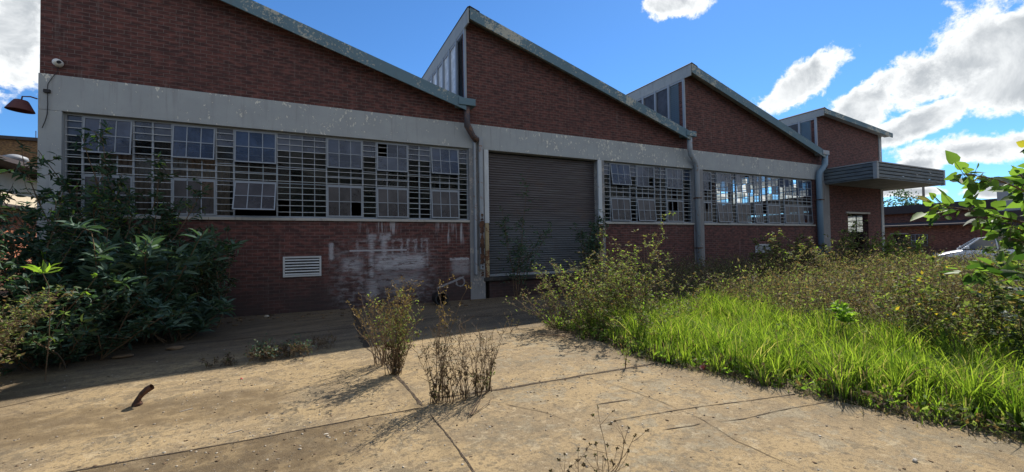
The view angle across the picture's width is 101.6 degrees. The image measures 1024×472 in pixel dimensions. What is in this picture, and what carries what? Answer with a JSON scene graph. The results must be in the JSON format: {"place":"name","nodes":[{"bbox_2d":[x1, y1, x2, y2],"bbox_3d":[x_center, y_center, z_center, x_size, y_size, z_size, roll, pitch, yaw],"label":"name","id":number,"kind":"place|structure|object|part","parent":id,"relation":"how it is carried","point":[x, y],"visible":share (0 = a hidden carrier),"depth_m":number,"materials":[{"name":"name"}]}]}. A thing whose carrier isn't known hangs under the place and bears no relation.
{"place":"outdoors","nodes":[
{"label":"outdoors","id":0,"kind":"place"},
{"bbox_2d":[0,131,37,165],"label":"tall shed","id":1,"kind":"structure","parent":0,"point":[9,144],"depth_m":44.10,"materials":[{"name":"brick"}]},
{"bbox_2d":[0,291,1023,471],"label":"concrete yard","id":2,"kind":"structure","parent":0,"point":[798,430],"depth_m":3.99,"materials":[{"name":"beige concrete"}]},
{"bbox_2d":[0,196,22,289],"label":"shrub","id":3,"kind":"object","parent":2,"relation":"on","point":[6,211],"visible":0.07,"depth_m":7.40,"materials":[{"name":"green plant"}]},
{"bbox_2d":[0,275,75,383],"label":"shrub","id":4,"kind":"object","parent":2,"relation":"on","point":[8,331],"visible":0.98,"depth_m":4.75,"materials":[{"name":"green plant"}]},
{"bbox_2d":[0,225,108,318],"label":"shrub","id":5,"kind":"object","parent":2,"relation":"on","point":[56,241],"visible":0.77,"depth_m":6.34,"materials":[{"name":"green plant"}]},
{"bbox_2d":[20,260,97,379],"bbox_3d":[-5.536,1.048,5.100,0.762,1.528,0.378,-1,-1,2],"label":"sprig","id":6,"kind":"object","parent":2,"relation":"on","point":[43,269],"visible":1,"depth_m":5.18,"materials":[{"name":"green plant"}]},
{"bbox_2d":[0,168,176,348],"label":"shrub","id":7,"kind":"object","parent":2,"relation":"on","point":[58,213],"visible":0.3,"depth_m":6.97,"materials":[{"name":"green plant"}]},
{"bbox_2d":[0,263,192,375],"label":"shrub","id":8,"kind":"object","parent":2,"relation":"on","point":[81,339],"visible":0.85,"depth_m":5.89,"materials":[{"name":"green plant"}]},
{"bbox_2d":[0,119,212,331],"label":"shrub","id":9,"kind":"object","parent":2,"relation":"on","point":[111,200],"visible":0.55,"depth_m":8.14,"materials":[{"name":"green plant"}]},
{"bbox_2d":[111,354,133,358],"bbox_3d":[-5.889,1.821,6.321,0.257,0.055,0.154,0,-2,-26],"label":"stone","id":10,"kind":"object","parent":2,"relation":"on","point":[121,356],"visible":1,"depth_m":6.29,"materials":[{"name":"grey stone"}]},
{"bbox_2d":[0,216,248,343],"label":"shrub","id":11,"kind":"object","parent":2,"relation":"on","point":[195,254],"visible":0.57,"depth_m":6.95,"materials":[{"name":"green plant"}]},
{"bbox_2d":[44,185,211,326],"bbox_3d":[-7.628,0.472,8.298,2.694,2.887,2.754,0,-2,-26],"label":"shrub","id":12,"kind":"object","parent":2,"relation":"on","point":[156,209],"visible":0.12,"depth_m":8.27,"materials":[{"name":"green plant"}]},
{"bbox_2d":[131,384,153,406],"bbox_3d":[-3.858,1.667,4.362,0.194,0.220,0.093,-1,-1,-5],"label":"rusty scrap","id":13,"kind":"object","parent":2,"relation":"on","point":[137,401],"visible":1,"depth_m":4.35,"materials":[{"name":"brown metal"}]},
{"bbox_2d":[97,279,236,342],"bbox_3d":[-6.073,1.264,7.481,1.875,1.251,2.053,-1,-1,18],"label":"shrub","id":14,"kind":"object","parent":2,"relation":"on","point":[201,318],"visible":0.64,"depth_m":7.34,"materials":[{"name":"green plant"}]},
{"bbox_2d":[166,345,183,349],"bbox_3d":[-5.487,1.821,6.808,0.238,0.068,0.144,0,-2,-26],"label":"stone","id":15,"kind":"object","parent":2,"relation":"on","point":[178,347],"visible":1,"depth_m":6.77,"materials":[{"name":"grey stone"}]},
{"bbox_2d":[119,217,238,332],"bbox_3d":[-6.691,0.761,8.247,2.236,2.282,2.898,0,-2,-26],"label":"shrub","id":16,"kind":"object","parent":2,"relation":"on","point":[210,284],"visible":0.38,"depth_m":8.21,"materials":[{"name":"green plant"}]},
{"bbox_2d":[199,351,236,367],"bbox_3d":[-4.090,1.730,5.828,0.464,0.179,0.319,0,-2,-26],"label":"weed patch","id":17,"kind":"object","parent":2,"relation":"on","point":[228,360],"visible":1,"depth_m":5.81,"materials":[{"name":"green plant"}]},
{"bbox_2d":[243,333,319,361],"bbox_3d":[-3.402,1.617,6.186,1.028,0.394,0.748,0,-2,-26],"label":"weed patch","id":18,"kind":"object","parent":2,"relation":"on","point":[272,352],"visible":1,"depth_m":6.10,"materials":[{"name":"green plant"}]},
{"bbox_2d":[305,330,335,349],"bbox_3d":[-3.087,1.663,6.752,0.472,0.299,0.431,-2,-2,26],"label":"weed patch","id":19,"kind":"object","parent":2,"relation":"on","point":[321,343],"visible":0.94,"depth_m":6.71,"materials":[{"name":"green plant"}]},
{"bbox_2d":[211,300,480,326],"bbox_3d":[-3.981,1.905,10.511,6.951,0.049,1.338,0,-2,-26],"label":"rubble","id":20,"kind":"object","parent":2,"relation":"on","point":[241,318],"visible":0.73,"depth_m":10.14,"materials":[{"name":"grey stone"}]},
{"bbox_2d":[351,282,409,366],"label":"bush","id":21,"kind":"object","parent":2,"relation":"on","point":[377,351],"visible":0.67,"depth_m":5.72,"materials":[{"name":"plant"}]},
{"bbox_2d":[347,276,424,375],"bbox_3d":[-1.456,1.125,5.356,0.863,1.258,1.016,-1,-1,11],"label":"bush","id":22,"kind":"object","parent":2,"relation":"on","point":[393,344],"visible":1,"depth_m":5.25,"materials":[{"name":"green plant"}]},
{"bbox_2d":[4,306,834,471],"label":"paving joint","id":23,"kind":"object","parent":2,"relation":"on","point":[363,337],"visible":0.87,"depth_m":4.51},
{"bbox_2d":[623,346,630,368],"bbox_3d":[1.472,1.561,5.365,0.100,0.287,0.172,-1,-1,15],"label":"sprout","id":24,"kind":"object","parent":23,"relation":"on","point":[626,354],"visible":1,"depth_m":5.36,"materials":[{"name":"green plant"}]},
{"bbox_2d":[405,320,460,404],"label":"dead weed","id":25,"kind":"object","parent":2,"relation":"on","point":[433,394],"visible":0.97,"depth_m":4.25,"materials":[{"name":"brown plant"}]},
{"bbox_2d":[432,292,448,305],"bbox_3d":[-2.010,1.739,11.642,0.400,0.400,0.470,0,-2,-26],"label":"tire","id":26,"kind":"object","parent":2,"relation":"on","point":[435,297],"visible":0.89,"depth_m":11.60,"materials":[{"name":"black rubber"}]},
{"bbox_2d":[428,274,470,400],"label":"bush","id":27,"kind":"object","parent":2,"relation":"on","point":[439,348],"visible":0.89,"depth_m":4.32,"materials":[{"name":"brown plant"}]},
{"bbox_2d":[429,314,478,399],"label":"dead weed","id":28,"kind":"object","parent":2,"relation":"on","point":[465,373],"visible":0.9,"depth_m":4.39,"materials":[{"name":"brown plant"}]},
{"bbox_2d":[431,315,478,404],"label":"dead weed","id":29,"kind":"object","parent":2,"relation":"on","point":[444,391],"visible":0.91,"depth_m":4.29,"materials":[{"name":"brown plant"}]},
{"bbox_2d":[456,317,495,396],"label":"dead weed","id":30,"kind":"object","parent":2,"relation":"on","point":[477,384],"visible":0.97,"depth_m":4.48,"materials":[{"name":"brown plant"}]},
{"bbox_2d":[468,394,490,415],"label":"twig","id":31,"kind":"object","parent":2,"relation":"on","point":[472,412],"visible":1,"depth_m":4.08,"materials":[{"name":"beige wood"}]},
{"bbox_2d":[462,320,509,392],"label":"dead weed","id":32,"kind":"object","parent":2,"relation":"on","point":[487,386],"visible":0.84,"depth_m":4.58,"materials":[{"name":"brown plant"}]},
{"bbox_2d":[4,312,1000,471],"bbox_3d":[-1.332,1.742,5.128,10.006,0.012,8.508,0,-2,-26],"label":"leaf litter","id":33,"kind":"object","parent":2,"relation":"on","point":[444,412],"visible":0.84,"depth_m":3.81,"materials":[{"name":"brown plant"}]},
{"bbox_2d":[506,310,521,331],"bbox_3d":[0.049,1.586,7.723,0.455,0.401,0.201,-2,-2,35],"label":"sprout","id":34,"kind":"object","parent":2,"relation":"on","point":[511,323],"visible":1,"depth_m":7.77,"materials":[{"name":"green plant"}]},
{"bbox_2d":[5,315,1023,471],"bbox_3d":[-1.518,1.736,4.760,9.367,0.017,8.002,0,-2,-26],"label":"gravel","id":35,"kind":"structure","parent":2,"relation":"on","point":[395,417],"depth_m":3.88,"materials":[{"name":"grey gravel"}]},
{"bbox_2d":[494,174,552,298],"bbox_3d":[0.506,0.021,12.428,1.523,3.723,2.772,0,-2,-39],"label":"sapling","id":36,"kind":"object","parent":2,"relation":"on","point":[520,250],"visible":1,"depth_m":12.59,"materials":[{"name":"green plant"}]},
{"bbox_2d":[502,272,568,325],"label":"shrub","id":37,"kind":"object","parent":2,"relation":"on","point":[543,305],"visible":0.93,"depth_m":7.96,"materials":[{"name":"green plant"}]},
{"bbox_2d":[532,327,598,343],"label":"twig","id":38,"kind":"object","parent":2,"relation":"on","point":[546,334],"visible":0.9,"depth_m":7.35,"materials":[{"name":"brown wood"}]},
{"bbox_2d":[548,442,592,471],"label":"seed stalk","id":39,"kind":"object","parent":2,"relation":"on","point":[559,460],"visible":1,"depth_m":2.62,"materials":[{"name":"brown plant"}]},
{"bbox_2d":[569,209,608,284],"bbox_3d":[2.633,0.479,13.813,1.040,2.796,1.737,-2,-2,40],"label":"sapling","id":40,"kind":"object","parent":2,"relation":"on","point":[592,246],"visible":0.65,"depth_m":13.73,"materials":[{"name":"green plant"}]},
{"bbox_2d":[583,441,629,471],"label":"seed stalk","id":41,"kind":"object","parent":2,"relation":"on","point":[611,461],"visible":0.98,"depth_m":2.71,"materials":[{"name":"brown plant"}]},
{"bbox_2d":[585,405,648,471],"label":"seed stalk","id":42,"kind":"object","parent":2,"relation":"on","point":[624,442],"visible":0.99,"depth_m":2.78,"materials":[{"name":"brown plant"}]},
{"bbox_2d":[0,259,1023,443],"bbox_3d":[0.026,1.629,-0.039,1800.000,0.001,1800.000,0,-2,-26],"label":"ground","id":43,"kind":"structure","parent":0,"point":[787,386],"depth_m":4.87,"materials":[{"name":"green plant"}]},
{"bbox_2d":[0,154,36,285],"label":"outbuilding","id":44,"kind":"structure","parent":43,"relation":"on","point":[7,180],"depth_m":21.74,"materials":[{"name":"brick"}]},
{"bbox_2d":[4,0,945,327],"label":"factory building","id":45,"kind":"structure","parent":43,"relation":"on","point":[334,172],"depth_m":12.40,"materials":[{"name":"brick"}]},
{"bbox_2d":[64,113,468,219],"bbox_3d":[-5.369,-1.561,10.705,9.080,2.190,0.510,0,-2,-26],"label":"window","id":46,"kind":"structure","parent":45,"relation":"in","point":[191,141],"depth_m":10.42,"materials":[{"name":"grey glass"}]},
{"bbox_2d":[391,28,466,177],"bbox_3d":[-6.153,-4.815,22.690,0.130,2.480,22.040,0,-2,-26],"label":"clerestory window","id":47,"kind":"structure","parent":45,"relation":"in","point":[448,75],"depth_m":13.78,"materials":[{"name":"grey glass"}]},
{"bbox_2d":[604,161,691,222],"bbox_3d":[5.270,-1.608,15.948,4.440,2.190,0.226,0,-2,-26],"label":"window","id":48,"kind":"structure","parent":45,"relation":"in","point":[621,173],"depth_m":15.83,"materials":[{"name":"grey glass"}]},
{"bbox_2d":[636,78,685,127],"bbox_3d":[2.193,-4.820,26.679,0.130,2.410,22.040,0,-2,-26],"label":"clerestory window","id":49,"kind":"structure","parent":45,"relation":"in","point":[665,101],"depth_m":17.45,"materials":[{"name":"grey glass"}]},
{"bbox_2d":[703,170,813,224],"bbox_3d":[11.234,-1.635,18.821,7.720,2.190,0.188,0,-2,-26],"label":"window","id":50,"kind":"structure","parent":45,"relation":"in","point":[792,214],"depth_m":18.68,"materials":[{"name":"grey paint"}]},
{"bbox_2d":[714,177,807,222],"bbox_3d":[17.454,-2.517,29.098,0.055,3.550,7.700,0,-2,-26],"label":"end window","id":51,"kind":"structure","parent":45,"relation":"in","point":[743,186],"depth_m":30.10,"materials":[{"name":"glass"}]},
{"bbox_2d":[787,117,817,145],"bbox_3d":[10.316,-4.609,30.554,0.130,1.910,22.040,0,-2,-26],"label":"clerestory window","id":52,"kind":"structure","parent":45,"relation":"in","point":[803,128],"depth_m":21.08,"materials":[{"name":"grey glass"}]},
{"bbox_2d":[848,215,862,232],"bbox_3d":[19.751,-0.692,24.318,0.060,1.000,1.360,0,-2,-26],"label":"end window","id":53,"kind":"structure","parent":45,"relation":"in","point":[855,217],"depth_m":24.10,"materials":[{"name":"glass"}]},
{"bbox_2d":[532,248,651,329],"bbox_3d":[1.440,0.999,8.063,2.196,1.526,2.505,-1,-1,-4],"label":"shrub","id":54,"kind":"object","parent":43,"relation":"on","point":[596,291],"visible":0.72,"depth_m":7.91,"materials":[{"name":"green plant"}]},
{"bbox_2d":[551,212,675,315],"bbox_3d":[1.973,0.652,8.175,2.342,2.206,1.924,-1,-1,11],"label":"shrub","id":55,"kind":"object","parent":43,"relation":"on","point":[632,273],"visible":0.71,"depth_m":7.93,"materials":[{"name":"green plant"}]},
{"bbox_2d":[566,286,698,344],"bbox_3d":[2.008,1.323,7.078,1.994,0.895,2.376,0,-2,-26],"label":"shrub","id":56,"kind":"object","parent":43,"relation":"on","point":[641,309],"visible":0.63,"depth_m":7.08,"materials":[{"name":"green plant"}]},
{"bbox_2d":[616,257,734,312],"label":"shrub","id":57,"kind":"object","parent":43,"relation":"on","point":[681,289],"visible":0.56,"depth_m":8.77,"materials":[{"name":"green plant"}]},
{"bbox_2d":[747,228,805,288],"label":"tall weed","id":58,"kind":"object","parent":43,"relation":"on","point":[776,246],"visible":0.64,"depth_m":13.57,"materials":[{"name":"green plant"}]},
{"bbox_2d":[542,236,1023,437],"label":"weeds","id":59,"kind":"object","parent":43,"relation":"on","point":[750,280],"visible":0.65,"depth_m":8.33,"materials":[{"name":"green plant"}]},
{"bbox_2d":[784,234,825,286],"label":"tall weed","id":60,"kind":"object","parent":43,"relation":"on","point":[796,243],"visible":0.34,"depth_m":14.23,"materials":[{"name":"green plant"}]},
{"bbox_2d":[798,235,853,272],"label":"tall weed","id":61,"kind":"object","parent":43,"relation":"on","point":[823,245],"visible":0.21,"depth_m":15.04,"materials":[{"name":"green plant"}]},
{"bbox_2d":[827,299,858,338],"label":"bush","id":62,"kind":"object","parent":43,"relation":"on","point":[842,309],"visible":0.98,"depth_m":5.90,"materials":[{"name":"green plant"}]},
{"bbox_2d":[823,214,881,275],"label":"tall weed","id":63,"kind":"object","parent":43,"relation":"on","point":[853,244],"visible":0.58,"depth_m":16.32,"materials":[{"name":"green plant"}]},
{"bbox_2d":[764,199,997,257],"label":"brick workshop","id":64,"kind":"structure","parent":43,"relation":"on","point":[954,233],"depth_m":33.71,"materials":[{"name":"red brick"}]},
{"bbox_2d":[894,234,906,251],"bbox_3d":[33.186,0.895,35.595,0.016,2.030,0.910,0,-2,-26],"label":"door","id":65,"kind":"structure","parent":64,"relation":"in","point":[896,236],"depth_m":35.71,"materials":[{"name":"black"}]},
{"bbox_2d":[911,234,927,245],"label":"window","id":66,"kind":"structure","parent":64,"relation":"in","point":[916,236],"depth_m":34.41,"materials":[{"name":"grey glass"}]},
{"bbox_2d":[871,231,926,278],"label":"tall weed","id":67,"kind":"object","parent":43,"relation":"on","point":[889,248],"visible":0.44,"depth_m":15.97,"materials":[{"name":"green plant"}]},
{"bbox_2d":[884,189,922,206],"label":"tree","id":68,"kind":"object","parent":43,"relation":"on","point":[904,199],"visible":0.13,"depth_m":47.99,"materials":[{"name":"green plant"}]},
{"bbox_2d":[787,254,1022,339],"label":"bush","id":69,"kind":"object","parent":43,"relation":"on","point":[923,321],"visible":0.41,"depth_m":6.10,"materials":[{"name":"green plant"}]},
{"bbox_2d":[880,226,934,262],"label":"bush","id":70,"kind":"object","parent":43,"relation":"on","point":[910,244],"visible":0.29,"depth_m":17.18,"materials":[{"name":"green plant"}]},
{"bbox_2d":[922,187,924,202],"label":"utility pole","id":71,"kind":"object","parent":43,"relation":"on","point":[923,191],"depth_m":59.74,"materials":[{"name":"white plastic"}]},
{"bbox_2d":[851,250,1023,354],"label":"bush","id":72,"kind":"object","parent":43,"relation":"on","point":[979,305],"visible":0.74,"depth_m":5.41,"materials":[{"name":"green plant"}]},
{"bbox_2d":[910,140,1023,289],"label":"young tree","id":73,"kind":"object","parent":43,"relation":"on","point":[994,220],"visible":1,"depth_m":3.51,"materials":[{"name":"green plant"}]},
{"bbox_2d":[933,236,1014,263],"bbox_3d":[23.454,0.866,20.727,3.700,1.696,1.800,-2,-2,40],"label":"parked car","id":74,"kind":"object","parent":43,"relation":"on","point":[973,244],"visible":0.23,"depth_m":20.48,"materials":[{"name":"white paint"}]},
{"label":"side window","id":75,"kind":"part","parent":74,"relation":"part of","materials":[{"name":"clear glass"}]},
{"bbox_2d":[967,239,1023,366],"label":"bush","id":76,"kind":"object","parent":43,"relation":"on","point":[1017,335],"visible":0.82,"depth_m":4.83,"materials":[{"name":"green plant"}]},
{"bbox_2d":[0,0,1023,216],"label":"sky","id":77,"kind":"structure","parent":0,"point":[938,76],"materials":[{"name":"blue"}]},
{"bbox_2d":[997,175,1023,248],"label":"metal shed","id":78,"kind":"structure","parent":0,"point":[1016,211],"depth_m":27.60,"materials":[{"name":"grey metal"}]},
{"bbox_2d":[998,210,1023,248],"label":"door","id":79,"kind":"structure","parent":78,"relation":"in","point":[1018,212],"depth_m":27.23,"materials":[{"name":"grey metal"}]}
]}

